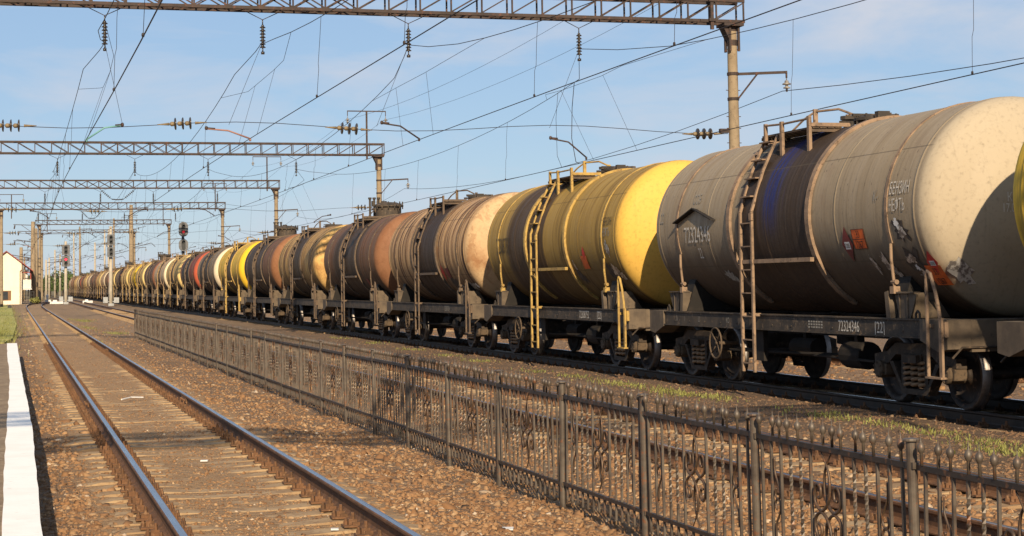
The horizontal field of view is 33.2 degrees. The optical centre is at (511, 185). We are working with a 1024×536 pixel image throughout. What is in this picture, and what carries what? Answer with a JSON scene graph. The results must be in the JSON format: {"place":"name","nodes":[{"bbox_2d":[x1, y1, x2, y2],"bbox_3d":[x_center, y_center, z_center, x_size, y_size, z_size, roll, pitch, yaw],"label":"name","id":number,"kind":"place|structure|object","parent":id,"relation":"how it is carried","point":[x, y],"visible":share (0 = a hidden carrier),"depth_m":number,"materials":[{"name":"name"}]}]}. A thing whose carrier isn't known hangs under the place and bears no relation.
{"place":"outdoors","nodes":[
{"label":"outdoors","id":0,"kind":"place"},
{"bbox_2d":[0,0,1023,289],"label":"sky","id":1,"kind":"structure","parent":0,"point":[184,62],"materials":[{"name":"blue"}]},
{"bbox_2d":[6,290,1023,535],"bbox_3d":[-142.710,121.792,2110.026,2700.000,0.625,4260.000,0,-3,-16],"label":"ground","id":2,"kind":"structure","parent":0,"point":[68,312],"depth_m":24.92,"materials":[{"name":"brown soil"}]},
{"bbox_2d":[0,344,9,535],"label":"platform","id":3,"kind":"structure","parent":2,"relation":"on","point":[4,382],"depth_m":23.34,"materials":[{"name":"grey concrete"}]},
{"bbox_2d":[0,305,16,343],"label":"grass","id":4,"kind":"structure","parent":2,"relation":"on","point":[7,320],"depth_m":101.59,"materials":[{"name":"green plant"}]},
{"bbox_2d":[3,251,33,304],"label":"house","id":5,"kind":"structure","parent":2,"relation":"on","point":[12,281],"depth_m":230.19,"materials":[{"name":"beige paint"}]},
{"bbox_2d":[3,291,10,300],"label":"window","id":6,"kind":"structure","parent":5,"relation":"in","point":[6,294],"depth_m":229.75,"materials":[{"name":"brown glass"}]},
{"bbox_2d":[2,343,42,535],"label":"platform edge","id":7,"kind":"object","parent":2,"relation":"on","point":[21,513],"visible":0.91,"depth_m":15.66,"materials":[{"name":"white paint"}]},
{"bbox_2d":[13,222,35,303],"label":"line pole","id":8,"kind":"object","parent":2,"relation":"on","point":[33,273],"visible":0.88,"depth_m":236.53,"materials":[{"name":"concrete"}]},
{"bbox_2d":[0,305,52,378],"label":"weeds","id":9,"kind":"object","parent":2,"relation":"on","point":[6,334],"visible":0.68,"depth_m":81.50,"materials":[{"name":"green plant"}]},
{"bbox_2d":[17,228,42,296],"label":"line pole","id":10,"kind":"object","parent":2,"relation":"on","point":[36,244],"visible":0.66,"depth_m":252.10,"materials":[{"name":"concrete"}]},
{"bbox_2d":[16,247,43,301],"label":"line pole","id":11,"kind":"object","parent":2,"relation":"on","point":[21,250],"visible":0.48,"depth_m":278.42,"materials":[{"name":"concrete"}]},
{"bbox_2d":[23,257,44,299],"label":"line pole","id":12,"kind":"object","parent":2,"relation":"on","point":[24,278],"visible":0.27,"depth_m":316.96,"materials":[{"name":"concrete"}]},
{"bbox_2d":[30,297,39,303],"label":"bush","id":13,"kind":"object","parent":2,"relation":"on","point":[36,300],"visible":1,"depth_m":226.81,"materials":[{"name":"green plant"}]},
{"bbox_2d":[43,275,58,295],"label":"tree","id":14,"kind":"object","parent":2,"relation":"on","point":[51,279],"visible":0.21,"depth_m":452.92,"materials":[{"name":"green plant"}]},
{"bbox_2d":[45,260,63,299],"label":"line pole","id":15,"kind":"object","parent":2,"relation":"on","point":[46,277],"visible":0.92,"depth_m":306.51,"materials":[{"name":"concrete"}]},
{"bbox_2d":[48,258,61,298],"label":"line pole","id":16,"kind":"object","parent":2,"relation":"on","point":[49,264],"visible":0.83,"depth_m":358.73,"materials":[{"name":"concrete"}]},
{"bbox_2d":[50,300,62,303],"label":"point motor","id":17,"kind":"object","parent":2,"relation":"on","point":[55,302],"visible":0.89,"depth_m":228.14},
{"bbox_2d":[50,270,71,295],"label":"tree","id":18,"kind":"object","parent":2,"relation":"on","point":[69,276],"visible":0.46,"depth_m":430.67,"materials":[{"name":"green plant"}]},
{"bbox_2d":[50,250,71,297],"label":"line pole","id":19,"kind":"object","parent":2,"relation":"on","point":[55,257],"visible":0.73,"depth_m":362.99,"materials":[{"name":"concrete"}]},
{"bbox_2d":[56,254,74,296],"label":"line pole","id":20,"kind":"object","parent":2,"relation":"on","point":[60,279],"visible":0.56,"depth_m":378.65,"materials":[{"name":"concrete"}]},
{"bbox_2d":[59,241,72,303],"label":"rail signal","id":21,"kind":"object","parent":2,"relation":"on","point":[65,257],"visible":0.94,"depth_m":221.61,"materials":[{"name":"metal"}]},
{"bbox_2d":[58,234,74,296],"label":"line pole","id":22,"kind":"object","parent":2,"relation":"on","point":[73,261],"visible":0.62,"depth_m":387.43,"materials":[{"name":"concrete"}]},
{"bbox_2d":[79,227,92,274],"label":"line pole","id":23,"kind":"object","parent":2,"relation":"on","point":[80,249],"visible":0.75,"depth_m":368.56,"materials":[{"name":"concrete"}]},
{"bbox_2d":[41,220,146,300],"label":"gantry","id":24,"kind":"object","parent":2,"relation":"on","point":[134,235],"visible":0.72,"depth_m":300.03,"materials":[{"name":"metal"}]},
{"bbox_2d":[87,230,105,268],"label":"line pole","id":25,"kind":"object","parent":2,"relation":"on","point":[104,250],"visible":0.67,"depth_m":365.99,"materials":[{"name":"concrete"}]},
{"bbox_2d":[94,242,108,270],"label":"line pole","id":26,"kind":"object","parent":2,"relation":"on","point":[95,256],"visible":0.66,"depth_m":361.60,"materials":[{"name":"concrete"}]},
{"bbox_2d":[35,204,181,301],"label":"gantry","id":27,"kind":"object","parent":2,"relation":"on","point":[168,225],"visible":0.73,"depth_m":247.05,"materials":[{"name":"metal"}]},
{"bbox_2d":[103,226,118,305],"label":"rail signal","id":28,"kind":"object","parent":2,"relation":"on","point":[110,243],"visible":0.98,"depth_m":189.63,"materials":[{"name":"concrete"}]},
{"bbox_2d":[0,183,239,306],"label":"gantry","id":29,"kind":"object","parent":2,"relation":"on","point":[222,219],"visible":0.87,"depth_m":196.99,"materials":[{"name":"metal"}]},
{"bbox_2d":[6,242,219,249],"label":"cross span wire","id":30,"kind":"object","parent":29,"relation":"hanging from","point":[57,245],"visible":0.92,"depth_m":197.70,"materials":[{"name":"black metal"}]},
{"bbox_2d":[113,218,128,268],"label":"line pole","id":31,"kind":"object","parent":2,"relation":"on","point":[114,245],"visible":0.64,"depth_m":321.93,"materials":[{"name":"concrete"}]},
{"bbox_2d":[125,205,149,261],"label":"line pole","id":32,"kind":"object","parent":2,"relation":"on","point":[131,254],"visible":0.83,"depth_m":262.05,"materials":[{"name":"concrete"}]},
{"bbox_2d":[0,156,298,235],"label":"gantry","id":33,"kind":"object","parent":2,"relation":"on","point":[275,190],"visible":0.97,"depth_m":157.28,"materials":[{"name":"metal"}]},
{"bbox_2d":[100,189,133,199],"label":"jumper cable","id":34,"kind":"object","parent":33,"relation":"hanging from","point":[116,199],"visible":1,"depth_m":156.31,"materials":[{"name":"black metal"}]},
{"bbox_2d":[3,230,273,240],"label":"cross span wire","id":35,"kind":"object","parent":33,"relation":"hanging from","point":[131,232],"visible":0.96,"depth_m":156.44,"materials":[{"name":"black metal"}]},
{"bbox_2d":[171,58,1022,253],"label":"feeder wire","id":36,"kind":"object","parent":33,"relation":"attached to","point":[720,115],"visible":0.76,"depth_m":59.87,"materials":[{"name":"black metal"}]},
{"bbox_2d":[179,222,187,307],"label":"rail signal","id":37,"kind":"object","parent":2,"relation":"on","point":[183,243],"visible":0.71,"depth_m":166.18,"materials":[{"name":"black metal"}]},
{"bbox_2d":[0,110,409,202],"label":"gantry","id":38,"kind":"object","parent":2,"relation":"on","point":[378,166],"visible":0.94,"depth_m":112.94,"materials":[{"name":"metal"}]},
{"bbox_2d":[1,205,372,222],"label":"cross span wire","id":39,"kind":"object","parent":38,"relation":"hanging from","point":[181,208],"visible":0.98,"depth_m":111.95,"materials":[{"name":"black metal"}]},
{"bbox_2d":[22,301,420,535],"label":"railway track","id":40,"kind":"structure","parent":2,"relation":"on","point":[149,504],"depth_m":18.82,"materials":[{"name":"metal"}]},
{"bbox_2d":[69,318,405,432],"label":"weeds","id":41,"kind":"object","parent":2,"relation":"on","point":[119,333],"visible":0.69,"depth_m":86.59,"materials":[{"name":"green plant"}]},
{"bbox_2d":[0,0,790,148],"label":"gantry","id":42,"kind":"object","parent":2,"relation":"on","point":[731,45],"visible":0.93,"depth_m":56.60,"materials":[{"name":"metal"}]},
{"bbox_2d":[26,0,144,261],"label":"catenary wire","id":43,"kind":"object","parent":42,"relation":"hanging from","point":[93,114],"visible":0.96,"depth_m":55.25,"materials":[{"name":"black metal"}]},
{"bbox_2d":[26,0,162,262],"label":"contact wire","id":44,"kind":"object","parent":43,"relation":"hanging from","point":[111,94],"visible":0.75,"depth_m":37.78,"materials":[{"name":"black metal"}]},
{"bbox_2d":[48,0,406,259],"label":"catenary wire","id":45,"kind":"object","parent":42,"relation":"hanging from","point":[404,41],"visible":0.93,"depth_m":56.17,"materials":[{"name":"black metal"}]},
{"bbox_2d":[55,0,477,263],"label":"contact wire","id":46,"kind":"object","parent":45,"relation":"hanging from","point":[320,95],"visible":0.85,"depth_m":39.26,"materials":[{"name":"black metal"}]},
{"bbox_2d":[0,117,728,159],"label":"cross span wire","id":47,"kind":"object","parent":42,"relation":"hanging from","point":[349,128],"visible":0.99,"depth_m":54.77,"materials":[{"name":"black metal"}]},
{"bbox_2d":[166,21,562,211],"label":"feeder wire","id":48,"kind":"object","parent":42,"relation":"attached to","point":[414,97],"visible":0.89,"depth_m":90.32,"materials":[{"name":"black metal"}]},
{"bbox_2d":[77,0,676,259],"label":"catenary wire","id":49,"kind":"object","parent":42,"relation":"hanging from","point":[674,43],"visible":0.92,"depth_m":55.26,"materials":[{"name":"black metal"}]},
{"bbox_2d":[84,0,800,263],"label":"contact wire","id":50,"kind":"object","parent":49,"relation":"hanging from","point":[542,93],"visible":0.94,"depth_m":39.95,"materials":[{"name":"black metal"}]},
{"bbox_2d":[121,0,973,255],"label":"catenary wire","id":51,"kind":"object","parent":42,"relation":"hanging from","point":[972,72],"visible":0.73,"depth_m":56.94,"materials":[{"name":"black metal"}]},
{"bbox_2d":[103,62,1023,269],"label":"contact wire","id":52,"kind":"object","parent":51,"relation":"hanging from","point":[709,133],"visible":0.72,"depth_m":46.91,"materials":[{"name":"black metal"}]},
{"bbox_2d":[556,83,577,166],"bbox_3d":[1.995,-2.197,62.501,0.233,2.986,2.710,0,-3,-16],"label":"jumper wire","id":53,"kind":"object","parent":51,"relation":"hanging from","point":[571,127],"visible":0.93,"depth_m":61.75,"materials":[{"name":"black metal"}]},
{"bbox_2d":[17,318,1023,535],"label":"ballast stones","id":54,"kind":"object","parent":2,"relation":"on","point":[537,501],"visible":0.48,"depth_m":18.17,"materials":[{"name":"brown gravel"}]},
{"bbox_2d":[50,296,1023,535],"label":"railway track","id":55,"kind":"structure","parent":2,"relation":"on","point":[1010,499],"depth_m":17.80,"materials":[{"name":"metal"}]},
{"bbox_2d":[61,295,1023,432],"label":"railway track","id":56,"kind":"structure","parent":2,"relation":"on","point":[1003,414],"depth_m":31.69,"materials":[{"name":"metal"}]},
{"bbox_2d":[69,277,72,295],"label":"tank wagon","id":57,"kind":"object","parent":56,"relation":"on","point":[70,289],"visible":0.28,"depth_m":372.40,"materials":[{"name":"beige metal"}]},
{"bbox_2d":[72,276,76,296],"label":"tank wagon","id":58,"kind":"object","parent":56,"relation":"on","point":[73,287],"visible":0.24,"depth_m":349.36,"materials":[{"name":"brown metal"}]},
{"bbox_2d":[74,272,85,297],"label":"tank wagon","id":59,"kind":"object","parent":56,"relation":"on","point":[75,286],"visible":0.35,"depth_m":338.64,"materials":[{"name":"metal"}]},
{"bbox_2d":[76,274,85,297],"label":"tank wagon","id":60,"kind":"object","parent":56,"relation":"on","point":[78,287],"visible":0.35,"depth_m":327.63,"materials":[{"name":"beige metal"}]},
{"bbox_2d":[78,274,86,297],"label":"tank wagon","id":61,"kind":"object","parent":56,"relation":"on","point":[79,282],"visible":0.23,"depth_m":314.61,"materials":[{"name":"brown metal"}]},
{"bbox_2d":[81,273,88,298],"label":"tank wagon","id":62,"kind":"object","parent":56,"relation":"on","point":[82,285],"visible":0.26,"depth_m":304.43,"materials":[{"name":"brown metal"}]},
{"bbox_2d":[83,270,94,298],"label":"tank wagon","id":63,"kind":"object","parent":56,"relation":"on","point":[85,286],"visible":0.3,"depth_m":292.40,"materials":[{"name":"metal"}]},
{"bbox_2d":[86,271,96,298],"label":"tank wagon","id":64,"kind":"object","parent":56,"relation":"on","point":[88,285],"visible":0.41,"depth_m":280.34,"materials":[{"name":"beige metal"}]},
{"bbox_2d":[89,270,99,299],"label":"tank wagon","id":65,"kind":"object","parent":56,"relation":"on","point":[91,283],"visible":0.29,"depth_m":269.83,"materials":[{"name":"brown metal"}]},
{"bbox_2d":[93,271,101,299],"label":"tank wagon","id":66,"kind":"object","parent":56,"relation":"on","point":[95,284],"visible":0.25,"depth_m":256.68,"materials":[{"name":"brown metal"}]},
{"bbox_2d":[96,266,108,299],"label":"tank wagon","id":67,"kind":"object","parent":56,"relation":"on","point":[98,282],"visible":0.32,"depth_m":246.40,"materials":[{"name":"metal"}]},
{"bbox_2d":[100,269,108,300],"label":"tank wagon","id":68,"kind":"object","parent":56,"relation":"on","point":[102,283],"visible":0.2,"depth_m":233.63,"materials":[{"name":"beige metal"}]},
{"bbox_2d":[105,267,120,299],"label":"tank wagon","id":69,"kind":"object","parent":56,"relation":"on","point":[107,284],"visible":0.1,"depth_m":224.01,"materials":[{"name":"brown metal"}]},
{"bbox_2d":[113,265,122,302],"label":"tank wagon","id":70,"kind":"object","parent":56,"relation":"on","point":[114,275],"visible":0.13,"depth_m":207.95,"materials":[{"name":"metal"}]},
{"bbox_2d":[115,261,134,303],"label":"tank wagon","id":71,"kind":"object","parent":56,"relation":"on","point":[118,284],"visible":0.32,"depth_m":200.19,"materials":[{"name":"brown metal"}]},
{"bbox_2d":[121,262,137,303],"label":"tank wagon","id":72,"kind":"object","parent":56,"relation":"on","point":[124,282],"visible":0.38,"depth_m":188.73,"materials":[{"name":"metal"}]},
{"bbox_2d":[128,261,147,304],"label":"tank wagon","id":73,"kind":"object","parent":56,"relation":"on","point":[132,281],"visible":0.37,"depth_m":176.93,"materials":[{"name":"metal"}]},
{"bbox_2d":[135,259,166,306],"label":"tank wagon","id":74,"kind":"object","parent":56,"relation":"on","point":[140,283],"visible":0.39,"depth_m":165.47,"materials":[{"name":"metal"}]},
{"bbox_2d":[144,252,179,307],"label":"tank wagon","id":75,"kind":"object","parent":56,"relation":"on","point":[150,284],"visible":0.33,"depth_m":154.17,"materials":[{"name":"brown metal"}]},
{"bbox_2d":[154,254,180,309],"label":"tank wagon","id":76,"kind":"object","parent":56,"relation":"on","point":[161,282],"visible":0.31,"depth_m":142.35,"materials":[{"name":"beige metal"}]},
{"bbox_2d":[166,251,197,310],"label":"tank wagon","id":77,"kind":"object","parent":56,"relation":"on","point":[173,278],"visible":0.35,"depth_m":130.81,"materials":[{"name":"metal"}]},
{"bbox_2d":[180,247,216,313],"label":"tank wagon","id":78,"kind":"object","parent":56,"relation":"on","point":[189,280],"visible":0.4,"depth_m":119.24,"materials":[{"name":"brown metal"}]},
{"bbox_2d":[197,242,237,315],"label":"tank wagon","id":79,"kind":"object","parent":56,"relation":"on","point":[208,279],"visible":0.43,"depth_m":107.60,"materials":[{"name":"grey metal"}]},
{"bbox_2d":[218,237,275,319],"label":"tank wagon","id":80,"kind":"object","parent":56,"relation":"on","point":[233,280],"visible":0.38,"depth_m":95.84,"materials":[{"name":"yellow paint"}]},
{"bbox_2d":[244,222,318,323],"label":"tank wagon","id":81,"kind":"object","parent":56,"relation":"on","point":[263,277],"visible":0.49,"depth_m":84.68,"materials":[{"name":"brown metal"}]},
{"bbox_2d":[278,221,373,329],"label":"tank wagon","id":82,"kind":"object","parent":56,"relation":"on","point":[303,276],"visible":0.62,"depth_m":72.42,"materials":[{"name":"beige metal"}]},
{"bbox_2d":[323,197,446,337],"bbox_3d":[-4.515,2.888,62.529,3.150,4.998,12.040,0,-3,-16],"label":"tank wagon","id":83,"kind":"object","parent":56,"relation":"on","point":[361,277],"visible":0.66,"depth_m":61.14,"materials":[{"name":"brown metal"}]},
{"bbox_2d":[387,190,554,349],"bbox_3d":[-1.173,2.388,50.992,3.150,4.608,12.040,0,-3,-16],"label":"tank wagon","id":84,"kind":"object","parent":56,"relation":"on","point":[442,270],"visible":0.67,"depth_m":48.99,"materials":[{"name":"brown metal"}]},
{"bbox_2d":[484,160,722,369],"bbox_3d":[2.166,1.694,39.465,3.150,4.608,12.040,0,-3,-16],"label":"tank wagon","id":85,"kind":"object","parent":56,"relation":"on","point":[575,258],"visible":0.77,"depth_m":37.16,"materials":[{"name":"yellow paint"}]},
{"bbox_2d":[650,96,1023,410],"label":"tank wagon","id":86,"kind":"object","parent":56,"relation":"on","point":[801,246],"visible":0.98,"depth_m":25.10,"materials":[{"name":"beige metal"}]},
{"bbox_2d":[997,142,1023,362],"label":"tank wagon","id":87,"kind":"object","parent":56,"relation":"on","point":[1010,338],"visible":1,"depth_m":20.73,"materials":[{"name":"yellow paint"}]},
{"bbox_2d":[134,308,1023,535],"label":"fence","id":88,"kind":"object","parent":2,"relation":"on","point":[185,339],"visible":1,"depth_m":15.47,"materials":[{"name":"metal"}]},
{"bbox_2d":[329,336,1023,456],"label":"weeds","id":89,"kind":"object","parent":2,"relation":"on","point":[975,441],"visible":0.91,"depth_m":23.52,"materials":[{"name":"green plant"}]},
{"bbox_2d":[365,322,1023,385],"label":"railway track","id":90,"kind":"structure","parent":2,"relation":"on","point":[837,362],"depth_m":40.17,"materials":[{"name":"metal"}]},
{"bbox_3d":[8.037,-4.530,4.079,33.750,14.065,0.885,0,-3,-16],"label":"gantry","id":91,"kind":"object","parent":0,"visible":0},
{"bbox_2d":[165,4,657,224],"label":"feeder wire","id":92,"kind":"object","parent":91,"relation":"attached to","point":[461,97],"visible":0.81,"depth_m":92.35,"materials":[{"name":"black metal"}]}
]}

